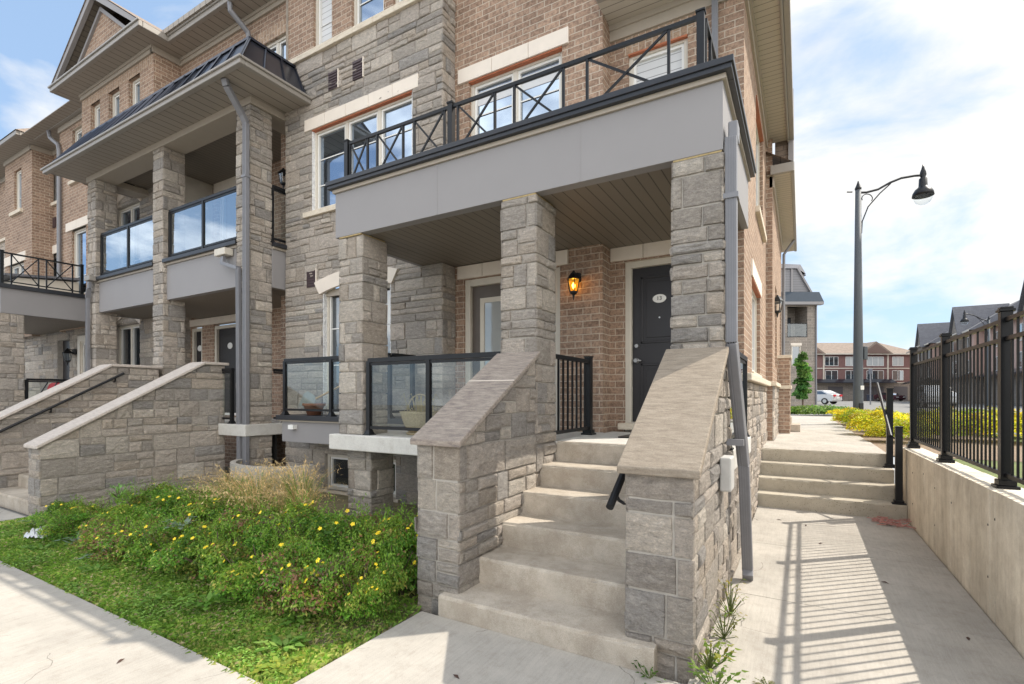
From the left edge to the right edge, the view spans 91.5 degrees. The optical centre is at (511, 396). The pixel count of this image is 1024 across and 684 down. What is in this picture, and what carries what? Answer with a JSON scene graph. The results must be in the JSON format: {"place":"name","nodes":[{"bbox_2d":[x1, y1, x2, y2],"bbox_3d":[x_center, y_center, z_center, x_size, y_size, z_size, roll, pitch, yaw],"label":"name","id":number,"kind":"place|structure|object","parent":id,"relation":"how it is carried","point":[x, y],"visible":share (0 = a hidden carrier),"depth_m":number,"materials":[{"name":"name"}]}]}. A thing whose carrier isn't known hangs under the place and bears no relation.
{"place":"outdoors","nodes":[
{"label":"outdoors","id":0,"kind":"place"},
{"bbox_2d":[0,466,412,623],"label":"ground","id":1,"kind":"structure","parent":0,"point":[226,468],"depth_m":7.30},
{"bbox_2d":[0,100,88,411],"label":"townhouse","id":2,"kind":"structure","parent":1,"relation":"on","point":[44,227],"depth_m":13.82,"materials":[{"name":"brick"}]},
{"bbox_2d":[12,262,23,273],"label":"window","id":3,"kind":"structure","parent":2,"relation":"in","point":[17,269],"depth_m":15.70,"materials":[{"name":"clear glass"}]},
{"bbox_2d":[17,170,20,208],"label":"window","id":4,"kind":"structure","parent":2,"relation":"in","point":[19,172],"depth_m":15.66,"materials":[{"name":"white glass"}]},
{"bbox_2d":[63,340,69,378],"bbox_3d":[-12.690,-0.600,14.349,0.850,2.000,0.060,0,0,30],"label":"door","id":5,"kind":"structure","parent":2,"relation":"in","point":[66,344],"depth_m":14.43,"materials":[{"name":"black paint"}]},
{"bbox_2d":[74,227,85,293],"bbox_3d":[-11.557,-3.600,13.461,0.900,1.800,0.080,0,0,30],"label":"window","id":6,"kind":"structure","parent":2,"relation":"in","point":[79,235],"depth_m":13.60,"materials":[{"name":"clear glass"}]},
{"bbox_2d":[81,341,84,373],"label":"window","id":7,"kind":"structure","parent":2,"relation":"in","point":[83,342],"depth_m":13.28,"materials":[{"name":"grey"}]},
{"bbox_2d":[0,362,228,515],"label":"entrance stairs","id":8,"kind":"structure","parent":1,"relation":"on","point":[87,434],"depth_m":7.96,"materials":[{"name":"stone"}]},
{"bbox_2d":[40,0,335,465],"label":"townhouse","id":9,"kind":"structure","parent":1,"relation":"on","point":[173,158],"depth_m":10.07,"materials":[{"name":"stone"}]},
{"bbox_2d":[95,104,99,127],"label":"window","id":10,"kind":"structure","parent":9,"relation":"in","point":[97,108],"depth_m":12.27,"materials":[{"name":"clear glass"}]},
{"bbox_2d":[113,91,118,116],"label":"window","id":11,"kind":"structure","parent":9,"relation":"in","point":[116,96],"depth_m":11.79,"materials":[{"name":"clear glass"}]},
{"bbox_2d":[119,324,139,364],"bbox_3d":[-9.899,-0.775,13.032,1.300,2.150,0.080,0,0,30],"label":"window","id":12,"kind":"structure","parent":9,"relation":"in","point":[129,336],"depth_m":13.14,"materials":[{"name":"grey"}]},
{"bbox_2d":[119,203,139,226],"bbox_3d":[-9.899,-3.875,13.032,1.300,2.150,0.080,0,0,30],"label":"window","id":13,"kind":"structure","parent":9,"relation":"in","point":[130,214],"depth_m":13.14,"materials":[{"name":"clear glass"}]},
{"bbox_2d":[133,78,139,104],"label":"window","id":14,"kind":"structure","parent":9,"relation":"in","point":[136,84],"depth_m":11.31,"materials":[{"name":"clear glass"}]},
{"bbox_2d":[197,332,200,361],"bbox_3d":[-7.850,-0.610,12.589,0.330,2.020,0.072,0,0,30],"label":"door","id":15,"kind":"structure","parent":9,"relation":"in","point":[198,333],"depth_m":12.59,"materials":[{"name":"black paint"}]},
{"bbox_2d":[219,328,235,412],"bbox_3d":[-6.721,-0.610,11.934,0.940,2.020,0.072,0,0,30],"label":"door","id":16,"kind":"structure","parent":9,"relation":"in","point":[227,337],"depth_m":11.94,"materials":[{"name":"black paint"}]},
{"bbox_2d":[220,193,237,240],"bbox_3d":[-6.286,-3.750,11.689,1.800,2.300,0.080,0,0,30],"label":"glass panel","id":17,"kind":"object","parent":9,"relation":"in","point":[228,218],"depth_m":12.03,"materials":[{"name":"glass"}]},
{"bbox_2d":[266,35,285,58],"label":"window","id":18,"kind":"structure","parent":9,"relation":"in","point":[279,46],"depth_m":9.53,"materials":[{"name":"clear glass"}]},
{"bbox_2d":[161,0,799,580],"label":"end townhouse","id":19,"kind":"structure","parent":1,"relation":"on","point":[593,202],"depth_m":6.36,"materials":[{"name":"stone"}]},
{"bbox_2d":[302,403,325,414],"bbox_3d":[-3.225,0.214,8.134,0.360,0.190,0.360,0,0,30],"label":"flower pot","id":20,"kind":"object","parent":19,"relation":"on","point":[314,406],"visible":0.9,"depth_m":8.02,"materials":[{"name":"ceramic"}]},
{"bbox_2d":[299,386,338,408],"bbox_3d":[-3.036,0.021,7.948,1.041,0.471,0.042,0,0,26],"label":"watering can","id":21,"kind":"object","parent":20,"relation":"in","point":[308,398],"visible":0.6,"depth_m":8.05,"materials":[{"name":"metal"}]},
{"bbox_2d":[316,0,331,45],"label":"window","id":22,"kind":"structure","parent":19,"relation":"in","point":[323,7],"depth_m":8.73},
{"bbox_2d":[327,283,389,414],"bbox_3d":[-2.490,-0.735,8.217,1.550,2.170,0.080,0,0,30],"label":"window","id":23,"kind":"structure","parent":19,"relation":"in","point":[333,303],"depth_m":8.55,"materials":[{"name":"grey"}]},
{"bbox_2d":[328,454,395,497],"bbox_3d":[-2.435,1.280,8.162,1.600,0.600,0.080,0,0,30],"label":"window","id":24,"kind":"structure","parent":19,"relation":"in","point":[334,461],"depth_m":8.45,"materials":[{"name":"grey"}]},
{"bbox_2d":[315,95,411,208],"bbox_3d":[-2.431,-3.890,8.159,2.270,1.420,0.080,0,0,30],"label":"window","id":25,"kind":"structure","parent":19,"relation":"in","point":[329,144],"depth_m":8.23,"materials":[{"name":"clear glass"}]},
{"bbox_2d":[354,0,383,25],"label":"window","id":26,"kind":"structure","parent":19,"relation":"in","point":[363,9],"depth_m":8.23,"materials":[{"name":"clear glass"}]},
{"bbox_2d":[397,393,442,434],"bbox_3d":[-1.113,0.210,5.978,0.779,0.500,0.719,0,0,-20],"label":"plant basket","id":27,"kind":"object","parent":19,"relation":"on","point":[414,418],"visible":0.67,"depth_m":5.82,"materials":[{"name":"wicker"}]},
{"bbox_2d":[465,267,559,429],"bbox_3d":[0.008,-0.630,7.092,1.560,2.180,0.120,0,0,30],"label":"patio door","id":28,"kind":"structure","parent":19,"relation":"in","point":[483,322],"depth_m":7.33,"materials":[{"name":"clear glass"}]},
{"bbox_2d":[471,52,561,135],"bbox_3d":[0.065,-3.605,7.071,1.500,2.050,0.080,0,0,30],"label":"window","id":29,"kind":"structure","parent":19,"relation":"in","point":[552,99],"depth_m":7.04,"materials":[{"name":"clear glass"}]},
{"bbox_2d":[633,264,672,420],"bbox_3d":[1.926,-0.665,6.304,0.830,1.990,0.120,0,0,30],"label":"door","id":30,"kind":"structure","parent":19,"relation":"in","point":[652,295],"depth_m":6.41,"materials":[{"name":"black paint"}]},
{"bbox_2d":[629,38,687,85],"bbox_3d":[1.866,-3.500,6.350,0.740,1.840,0.080,0,0,30],"label":"window","id":31,"kind":"structure","parent":19,"relation":"in","point":[653,65],"depth_m":6.35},
{"bbox_2d":[752,289,756,372],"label":"window","id":32,"kind":"structure","parent":19,"relation":"in","point":[754,300],"depth_m":8.01,"materials":[{"name":"white glass"}]},
{"bbox_2d":[756,124,759,205],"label":"window","id":33,"kind":"structure","parent":19,"relation":"in","point":[757,137],"depth_m":8.57,"materials":[{"name":"white glass"}]},
{"bbox_2d":[410,346,732,683],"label":"entrance stairs","id":34,"kind":"structure","parent":1,"relation":"on","point":[616,554],"depth_m":3.66,"materials":[{"name":"stone"}]},
{"bbox_2d":[903,447,1023,658],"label":"retaining wall","id":35,"kind":"structure","parent":1,"relation":"on","point":[967,522],"depth_m":3.96,"materials":[{"name":"concrete"}]},
{"bbox_2d":[906,306,1023,489],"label":"metal fence","id":36,"kind":"object","parent":35,"relation":"on","point":[950,404],"visible":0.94,"depth_m":4.34,"materials":[{"name":"black metal"}]},
{"bbox_2d":[0,491,421,683],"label":"lawn ground","id":37,"kind":"structure","parent":0,"point":[342,501],"depth_m":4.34,"materials":[{"name":"green plant"}]},
{"bbox_2d":[24,526,46,537],"bbox_3d":[-5.377,1.541,5.683,0.371,0.110,0.240,0,0,30],"label":"plastic bag","id":38,"kind":"object","parent":37,"relation":"on","point":[33,532],"visible":0.45,"depth_m":5.60,"materials":[{"name":"white plastic"}]},
{"bbox_2d":[26,495,120,540],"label":"flowering shrub","id":39,"kind":"object","parent":37,"relation":"on","point":[70,524],"visible":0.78,"depth_m":5.65,"materials":[{"name":"green plant"}]},
{"bbox_2d":[26,492,124,524],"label":"flowering shrub","id":40,"kind":"object","parent":37,"relation":"on","point":[63,506],"visible":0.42,"depth_m":6.06,"materials":[{"name":"green plant"}]},
{"bbox_2d":[78,562,111,573],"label":"weed","id":41,"kind":"object","parent":37,"relation":"on","point":[94,567],"visible":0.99,"depth_m":4.60,"materials":[{"name":"green plant"}]},
{"bbox_2d":[98,483,132,497],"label":"weed","id":42,"kind":"object","parent":37,"relation":"on","point":[117,490],"visible":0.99,"depth_m":6.16,"materials":[{"name":"green plant"}]},
{"bbox_2d":[67,507,164,551],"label":"flowering shrub","id":43,"kind":"object","parent":37,"relation":"on","point":[84,532],"visible":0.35,"depth_m":5.26,"materials":[{"name":"green plant"}]},
{"bbox_2d":[88,509,196,561],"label":"flowering shrub","id":44,"kind":"object","parent":37,"relation":"on","point":[112,539],"visible":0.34,"depth_m":4.83,"materials":[{"name":"green plant"}]},
{"bbox_2d":[108,482,192,522],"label":"flowering shrub","id":45,"kind":"object","parent":37,"relation":"on","point":[132,507],"visible":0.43,"depth_m":5.91,"materials":[{"name":"green plant"}]},
{"bbox_2d":[113,474,192,504],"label":"flowering shrub","id":46,"kind":"object","parent":37,"relation":"on","point":[158,489],"visible":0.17,"depth_m":6.81,"materials":[{"name":"green plant"}]},
{"bbox_2d":[104,508,242,571],"bbox_3d":[-3.111,1.372,4.739,1.081,0.528,0.847,0,0,9],"label":"flowering shrub","id":47,"kind":"object","parent":37,"relation":"on","point":[158,538],"visible":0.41,"depth_m":4.59,"materials":[{"name":"green plant"}]},
{"bbox_2d":[163,516,196,528],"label":"weed","id":48,"kind":"object","parent":47,"relation":"on","point":[187,520],"visible":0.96,"depth_m":4.98,"materials":[{"name":"green plant"}]},
{"bbox_2d":[140,483,263,531],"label":"flowering shrub","id":49,"kind":"object","parent":37,"relation":"on","point":[194,503],"visible":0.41,"depth_m":5.64,"materials":[{"name":"green plant"}]},
{"bbox_2d":[177,588,233,610],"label":"weed","id":50,"kind":"object","parent":37,"relation":"on","point":[212,598],"visible":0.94,"depth_m":3.75,"materials":[{"name":"green plant"}]},
{"bbox_2d":[171,479,246,503],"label":"flowering shrub","id":51,"kind":"object","parent":37,"relation":"on","point":[199,491],"visible":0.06,"depth_m":6.78,"materials":[{"name":"green plant"}]},
{"bbox_2d":[157,487,277,536],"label":"flowering shrub","id":52,"kind":"object","parent":37,"relation":"on","point":[220,508],"visible":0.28,"depth_m":5.44,"materials":[{"name":"green plant"}]},
{"bbox_2d":[147,516,298,583],"bbox_3d":[-2.604,1.358,4.474,1.023,0.557,0.931,0,0,24],"label":"flowering shrub","id":53,"kind":"object","parent":37,"relation":"on","point":[196,559],"visible":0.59,"depth_m":4.24,"materials":[{"name":"green plant"}]},
{"bbox_2d":[186,521,331,603],"bbox_3d":[-2.042,1.344,4.103,1.135,0.586,0.889,0,0,36],"label":"flowering shrub","id":54,"kind":"object","parent":37,"relation":"on","point":[239,570],"visible":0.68,"depth_m":3.92,"materials":[{"name":"green plant"}]},
{"bbox_2d":[216,494,319,548],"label":"flowering shrub","id":55,"kind":"object","parent":37,"relation":"on","point":[240,523],"visible":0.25,"depth_m":5.03,"materials":[{"name":"green plant"}]},
{"bbox_2d":[230,459,314,502],"bbox_3d":[-3.983,1.355,7.925,1.755,0.576,0.642,0,0,30],"label":"window well","id":56,"kind":"object","parent":37,"relation":"on","point":[235,463],"depth_m":7.60,"materials":[{"name":"concrete"}]},
{"bbox_2d":[249,652,304,675],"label":"weed","id":57,"kind":"object","parent":37,"relation":"on","point":[274,666],"visible":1,"depth_m":2.94,"materials":[{"name":"green plant"}]},
{"bbox_2d":[252,631,312,652],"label":"weed","id":58,"kind":"object","parent":37,"relation":"on","point":[276,640],"visible":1,"depth_m":3.20,"materials":[{"name":"green plant"}]},
{"bbox_2d":[277,610,315,626],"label":"weed","id":59,"kind":"object","parent":37,"relation":"on","point":[300,621],"visible":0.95,"depth_m":3.49,"materials":[{"name":"green plant"}]},
{"bbox_2d":[240,482,370,555],"bbox_3d":[-1.958,1.290,4.938,1.218,0.697,1.010,0,0,11],"label":"flowering shrub","id":60,"kind":"object","parent":37,"relation":"on","point":[304,516],"visible":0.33,"depth_m":4.87,"materials":[{"name":"green plant"}]},
{"bbox_2d":[251,529,382,618],"bbox_3d":[-1.477,1.346,3.837,0.958,0.581,0.863,0,0,19],"label":"flowering shrub","id":61,"kind":"object","parent":37,"relation":"on","point":[295,587],"visible":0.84,"depth_m":3.58,"materials":[{"name":"green plant"}]},
{"bbox_2d":[299,541,408,619],"bbox_3d":[-1.127,1.372,3.675,0.735,0.528,0.576,0,0,5],"label":"flowering shrub","id":62,"kind":"object","parent":37,"relation":"on","point":[377,586],"visible":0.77,"depth_m":3.56,"materials":[{"name":"green plant"}]},
{"bbox_2d":[291,499,417,574],"bbox_3d":[-1.355,1.286,4.524,1.177,0.704,1.071,0,0,8],"label":"flowering shrub","id":63,"kind":"object","parent":37,"relation":"on","point":[328,532],"visible":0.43,"depth_m":4.24,"materials":[{"name":"green plant"}]},
{"bbox_2d":[338,494,418,591],"bbox_3d":[-1.012,1.275,4.232,0.834,0.727,1.006,0,0,-43],"label":"flowering shrub","id":64,"kind":"object","parent":37,"relation":"on","point":[406,555],"visible":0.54,"depth_m":4.07,"materials":[{"name":"green plant"}]},
{"bbox_2d":[352,500,417,530],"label":"flowering shrub","id":65,"kind":"object","parent":37,"relation":"on","point":[376,520],"visible":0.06,"depth_m":5.33,"materials":[{"name":"green plant"}]},
{"bbox_2d":[161,463,275,502],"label":"ornamental grass","id":66,"kind":"object","parent":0,"point":[223,480],"depth_m":6.55,"materials":[{"name":"beige plant"}]},
{"bbox_2d":[178,459,298,514],"bbox_3d":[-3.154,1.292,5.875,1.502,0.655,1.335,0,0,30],"label":"ornamental grass","id":67,"kind":"object","parent":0,"point":[247,498],"depth_m":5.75,"materials":[{"name":"beige plant"}]},
{"bbox_2d":[221,454,347,519],"bbox_3d":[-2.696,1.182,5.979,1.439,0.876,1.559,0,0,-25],"label":"ornamental grass","id":68,"kind":"object","parent":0,"point":[301,473],"depth_m":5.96,"materials":[{"name":"beige plant"}]},
{"bbox_2d":[0,506,1023,683],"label":"pavement","id":69,"kind":"structure","parent":0,"point":[831,608],"depth_m":3.29,"materials":[{"name":"concrete"}]},
{"bbox_2d":[632,660,664,683],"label":"weed","id":70,"kind":"object","parent":69,"relation":"on","point":[645,675],"visible":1,"depth_m":2.84,"materials":[{"name":"green plant"}]},
{"bbox_2d":[693,638,740,675],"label":"weed","id":71,"kind":"object","parent":69,"relation":"on","point":[709,663],"visible":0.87,"depth_m":2.91,"materials":[{"name":"green plant"}]},
{"bbox_2d":[687,657,748,683],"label":"weed","id":72,"kind":"object","parent":69,"relation":"on","point":[719,675],"visible":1,"depth_m":2.71,"materials":[{"name":"green plant"}]},
{"bbox_2d":[708,604,744,642],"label":"weed","id":73,"kind":"object","parent":69,"relation":"on","point":[724,634],"visible":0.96,"depth_m":3.29,"materials":[{"name":"green plant"}]},
{"bbox_2d":[716,578,748,617],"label":"weed","id":74,"kind":"object","parent":69,"relation":"on","point":[730,607],"visible":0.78,"depth_m":3.64,"materials":[{"name":"green plant"}]},
{"bbox_2d":[757,448,906,519],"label":"walkway steps","id":75,"kind":"structure","parent":69,"relation":"on","point":[851,483],"depth_m":7.19,"materials":[{"name":"concrete"}]},
{"bbox_2d":[876,382,906,505],"bbox_3d":[5.430,0.596,7.180,0.156,1.629,1.650,0,0,30],"label":"step handrail","id":76,"kind":"object","parent":75,"relation":"on","point":[898,438],"visible":1,"depth_m":6.74,"materials":[{"name":"black metal"}]},
{"bbox_2d":[867,516,915,528],"bbox_3d":[4.766,1.566,6.251,0.518,0.061,0.569,0,0,30],"label":"pile of dead leaves","id":77,"kind":"object","parent":69,"relation":"on","point":[887,521],"visible":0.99,"depth_m":6.21,"materials":[{"name":"brown plant"}]},
{"bbox_2d":[0,0,1023,483],"label":"sky","id":78,"kind":"structure","parent":0,"point":[884,90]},
{"bbox_2d":[225,401,1021,456],"bbox_3d":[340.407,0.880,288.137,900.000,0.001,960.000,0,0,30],"label":"road","id":79,"kind":"structure","parent":0,"point":[901,406],"depth_m":46.57,"materials":[{"name":"grey asphalt"}]},
{"bbox_2d":[791,351,813,404],"bbox_3d":[13.938,-0.604,23.989,1.044,3.178,0.884,0,0,0],"label":"young tree","id":80,"kind":"object","parent":79,"relation":"on","point":[804,369],"visible":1,"depth_m":23.82,"materials":[{"name":"green plant"}]},
{"bbox_2d":[790,404,824,414],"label":"green shrub","id":81,"kind":"object","parent":79,"relation":"on","point":[806,409],"visible":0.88,"depth_m":21.70,"materials":[{"name":"green plant"}]},
{"bbox_2d":[808,404,842,414],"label":"green shrub","id":82,"kind":"object","parent":79,"relation":"on","point":[829,407],"visible":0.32,"depth_m":21.99,"materials":[{"name":"green plant"}]},
{"bbox_2d":[817,390,842,403],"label":"parked car","id":83,"kind":"object","parent":79,"relation":"on","point":[825,396],"visible":0.43,"depth_m":52.40,"materials":[{"name":"paint"}]},
{"bbox_2d":[817,341,909,400],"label":"red brick row","id":84,"kind":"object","parent":79,"relation":"on","point":[889,365],"visible":0.3,"depth_m":87.98,"materials":[{"name":"brown brick"}]},
{"bbox_2d":[825,357,837,365],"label":"window","id":85,"kind":"structure","parent":84,"relation":"in","point":[829,361],"depth_m":87.97,"materials":[{"name":"grey"}]},
{"bbox_2d":[825,370,837,378],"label":"window","id":86,"kind":"structure","parent":84,"relation":"in","point":[829,374],"depth_m":87.97,"materials":[{"name":"grey glass"}]},
{"bbox_2d":[867,357,883,365],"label":"window","id":87,"kind":"structure","parent":84,"relation":"in","point":[871,361],"depth_m":87.97,"materials":[{"name":"white glass"}]},
{"bbox_2d":[867,370,883,378],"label":"window","id":88,"kind":"structure","parent":84,"relation":"in","point":[876,374],"depth_m":87.97,"materials":[{"name":"grey glass"}]},
{"bbox_2d":[892,357,903,365],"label":"window","id":89,"kind":"structure","parent":84,"relation":"in","point":[896,361],"depth_m":87.97,"materials":[{"name":"white glass"}]},
{"bbox_2d":[892,370,903,379],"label":"window","id":90,"kind":"structure","parent":84,"relation":"in","point":[896,374],"depth_m":87.97,"materials":[{"name":"grey"}]},
{"bbox_2d":[894,387,907,400],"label":"garage door","id":91,"kind":"structure","parent":84,"relation":"in","point":[900,390],"depth_m":87.95,"materials":[{"name":"paint"}]},
{"bbox_2d":[874,392,905,400],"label":"parked car","id":92,"kind":"object","parent":79,"relation":"on","point":[896,396],"visible":0.67,"depth_m":82.90,"materials":[{"name":"paint"}]},
{"bbox_2d":[901,322,949,384],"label":"gabled house","id":93,"kind":"structure","parent":79,"relation":"on","point":[927,334],"depth_m":71.96,"materials":[{"name":"grey"}]},
{"bbox_2d":[836,420,1021,461],"bbox_3d":[8.249,0.848,13.134,6.100,0.024,13.000,0,0,30],"label":"mulch bed","id":94,"kind":"object","parent":79,"relation":"on","point":[879,442],"visible":0.11,"depth_m":9.05,"materials":[{"name":"brown soil"}]},
{"bbox_2d":[826,407,872,420],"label":"yellow shrub","id":95,"kind":"object","parent":94,"relation":"on","point":[835,413],"visible":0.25,"depth_m":14.74,"materials":[{"name":"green plant"}]},
{"bbox_2d":[837,409,880,423],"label":"yellow shrub","id":96,"kind":"object","parent":94,"relation":"on","point":[844,417],"visible":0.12,"depth_m":13.41,"materials":[{"name":"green plant"}]},
{"bbox_2d":[842,406,909,426],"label":"yellow shrub","id":97,"kind":"object","parent":94,"relation":"on","point":[856,410],"visible":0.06,"depth_m":12.10,"materials":[{"name":"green plant"}]},
{"bbox_2d":[845,409,909,430],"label":"yellow shrub","id":98,"kind":"object","parent":94,"relation":"on","point":[860,420],"visible":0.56,"depth_m":10.68,"materials":[{"name":"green plant"}]},
{"bbox_2d":[847,164,934,409],"bbox_3d":[11.346,-3.050,15.000,2.550,7.820,0.540,0,0,0],"label":"street lamp","id":99,"kind":"object","parent":94,"relation":"on","point":[923,190],"visible":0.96,"depth_m":14.93,"materials":[{"name":"metal"}]},
{"bbox_2d":[863,414,934,437],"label":"yellow shrub","id":100,"kind":"object","parent":94,"relation":"on","point":[878,428],"visible":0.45,"depth_m":9.20,"materials":[{"name":"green plant"}]},
{"bbox_2d":[906,412,983,435],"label":"yellow shrub","id":101,"kind":"object","parent":94,"relation":"on","point":[965,425],"visible":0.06,"depth_m":9.41,"materials":[{"name":"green plant"}]},
{"bbox_2d":[965,409,1021,437],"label":"yellow shrub","id":102,"kind":"object","parent":94,"relation":"on","point":[997,423],"visible":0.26,"depth_m":9.12,"materials":[{"name":"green plant"}]},
{"bbox_2d":[926,300,1018,403],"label":"gabled house","id":103,"kind":"structure","parent":79,"relation":"on","point":[957,327],"depth_m":57.69,"materials":[{"name":"grey"}]},
{"bbox_2d":[960,310,989,406],"bbox_3d":[37.168,-3.025,40.000,2.370,7.770,0.540,0,0,0],"label":"street lamp","id":104,"kind":"object","parent":79,"relation":"on","point":[964,319],"visible":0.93,"depth_m":39.97,"materials":[{"name":"metal"}]},
{"bbox_2d":[953,433,1023,487],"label":"grass verge","id":105,"kind":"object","parent":79,"relation":"on","point":[981,469],"depth_m":6.13,"materials":[{"name":"plant"}]},
{"bbox_2d":[781,264,823,406],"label":"grey sided house","id":106,"kind":"structure","parent":0,"point":[802,300],"depth_m":36.00,"materials":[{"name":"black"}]},
{"bbox_2d":[791,346,800,365],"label":"window","id":107,"kind":"structure","parent":106,"relation":"in","point":[795,350],"depth_m":36.03,"materials":[{"name":"grey"}]},
{"bbox_2d":[763,416,885,453],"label":"walkway","id":108,"kind":"structure","parent":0,"point":[821,433],"depth_m":9.65,"materials":[{"name":"concrete"}]},
{"bbox_2d":[972,281,1023,404],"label":"gabled house","id":109,"kind":"structure","parent":0,"point":[1021,305],"depth_m":47.86,"materials":[{"name":"grey"}]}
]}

